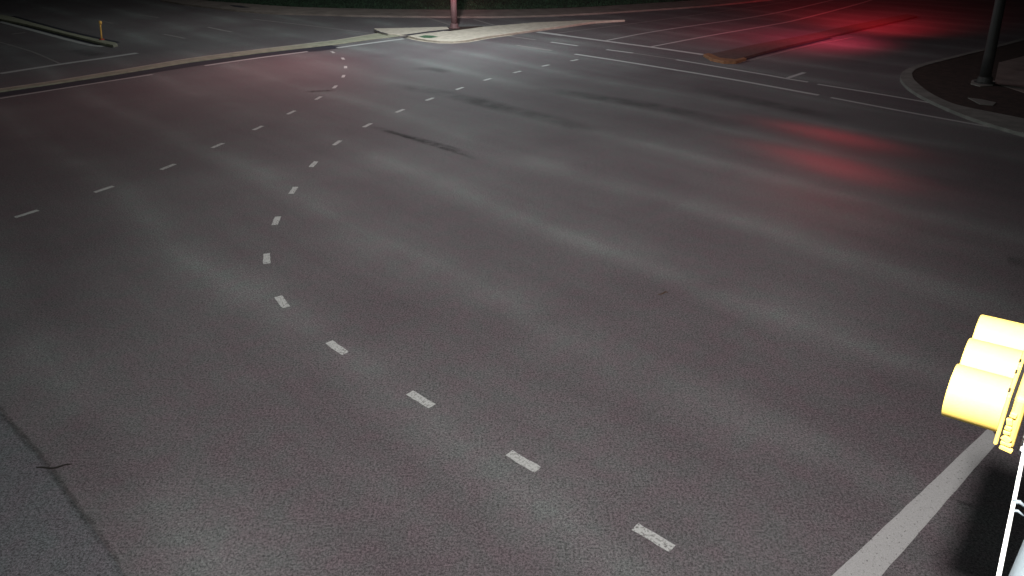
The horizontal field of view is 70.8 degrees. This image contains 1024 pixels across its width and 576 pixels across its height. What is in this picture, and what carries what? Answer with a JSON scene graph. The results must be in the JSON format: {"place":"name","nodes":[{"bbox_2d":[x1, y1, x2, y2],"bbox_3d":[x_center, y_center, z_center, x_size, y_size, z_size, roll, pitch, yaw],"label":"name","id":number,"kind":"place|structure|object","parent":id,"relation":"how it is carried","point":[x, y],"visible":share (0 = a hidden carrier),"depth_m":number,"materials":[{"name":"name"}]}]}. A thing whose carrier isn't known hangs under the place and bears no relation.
{"place":"outdoors","nodes":[
{"label":"outdoors","id":0,"kind":"place"},
{"bbox_2d":[36,464,70,468],"bbox_3d":[-7.336,2.860,11.507,0.536,0.024,0.080,-4,28,-7],"label":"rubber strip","id":1,"kind":"object","parent":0,"point":[52,467],"visible":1,"depth_m":11.49,"materials":[{"name":"black rubber"}]},
{"bbox_2d":[206,0,690,9],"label":"grass bank","id":2,"kind":"structure","parent":0,"point":[424,5],"depth_m":67.41,"materials":[{"name":"green plant"}]},
{"bbox_2d":[160,0,768,17],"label":"sidewalk","id":3,"kind":"structure","parent":0,"point":[394,13],"depth_m":63.45,"materials":[{"name":"concrete"}]},
{"bbox_2d":[447,26,482,30],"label":"ground","id":4,"kind":"structure","parent":0,"point":[460,28],"depth_m":54.32,"materials":[{"name":"grey concrete"}]},
{"bbox_2d":[449,0,459,28],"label":"signal pole","id":5,"kind":"object","parent":4,"relation":"on","point":[454,23],"visible":1,"depth_m":54.06,"materials":[{"name":"metal"}]},
{"bbox_2d":[0,0,1023,575],"bbox_3d":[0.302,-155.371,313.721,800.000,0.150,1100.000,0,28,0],"label":"road","id":6,"kind":"structure","parent":0,"point":[392,306],"depth_m":16.69,"materials":[{"name":"grey asphalt"}]},
{"bbox_2d":[0,14,118,46],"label":"concrete median","id":7,"kind":"object","parent":6,"relation":"on","point":[45,28],"visible":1,"depth_m":52.45,"materials":[{"name":"grey concrete"}]},
{"bbox_2d":[99,21,104,39],"bbox_3d":[-27.670,-17.316,48.400,0.454,1.200,0.340,0,28,0],"label":"delineator post","id":8,"kind":"object","parent":7,"relation":"on","point":[100,23],"visible":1,"depth_m":48.39,"materials":[{"name":"yellow plastic"}]},
{"bbox_2d":[0,33,399,96],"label":"concrete median","id":9,"kind":"object","parent":6,"relation":"on","point":[145,69],"visible":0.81,"depth_m":41.65,"materials":[{"name":"grey concrete"}]},
{"bbox_2d":[374,27,448,35],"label":"traffic island","id":10,"kind":"structure","parent":6,"relation":"on","point":[397,31],"depth_m":52.69,"materials":[{"name":"concrete"}]},
{"bbox_2d":[405,20,624,43],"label":"traffic island","id":11,"kind":"structure","parent":6,"relation":"on","point":[463,35],"depth_m":52.30,"materials":[{"name":"concrete"}]},
{"bbox_2d":[703,14,916,63],"bbox_3d":[22.770,-18.475,52.265,30.899,0.182,2.632,-25,36,-39],"label":"brick median","id":12,"kind":"object","parent":6,"relation":"on","point":[737,55],"visible":1,"depth_m":48.14,"materials":[{"name":"red brick"}]},
{"bbox_2d":[900,38,1023,136],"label":"corner kerb","id":13,"kind":"structure","parent":6,"relation":"on","point":[1014,125],"depth_m":32.30,"materials":[{"name":"concrete"}]},
{"bbox_2d":[974,0,1005,84],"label":"signal pole","id":14,"kind":"object","parent":13,"relation":"on","point":[985,75],"visible":1,"depth_m":35.80,"materials":[{"name":"metal"}]},
{"bbox_2d":[996,444,1023,575],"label":"mast arm pole","id":15,"kind":"object","parent":6,"relation":"on","point":[1017,569],"visible":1,"depth_m":3.10,"materials":[{"name":"metal"}]},
{"bbox_2d":[941,315,1023,455],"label":"traffic signal","id":16,"kind":"object","parent":15,"relation":"attached to","point":[985,388],"visible":1,"depth_m":4.25,"materials":[{"name":"yellow paint"}]},
{"bbox_2d":[993,368,1020,444],"bbox_3d":[2.908,0.693,4.227,0.043,0.364,0.358,21,34,34],"label":"door","id":17,"kind":"structure","parent":16,"relation":"in","point":[1014,381],"depth_m":4.12,"materials":[{"name":"yellow paint"}]},
{"bbox_2d":[1017,351,1023,368],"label":"door","id":18,"kind":"structure","parent":16,"relation":"in","point":[1020,365],"depth_m":4.31,"materials":[{"name":"yellow paint"}]},
{"bbox_2d":[912,40,1023,117],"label":"ground","id":19,"kind":"structure","parent":0,"point":[949,80],"depth_m":36.86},
{"bbox_2d":[995,56,1023,92],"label":"sidewalk","id":20,"kind":"structure","parent":0,"point":[1010,73],"depth_m":38.84,"materials":[{"name":"concrete"}]}
]}

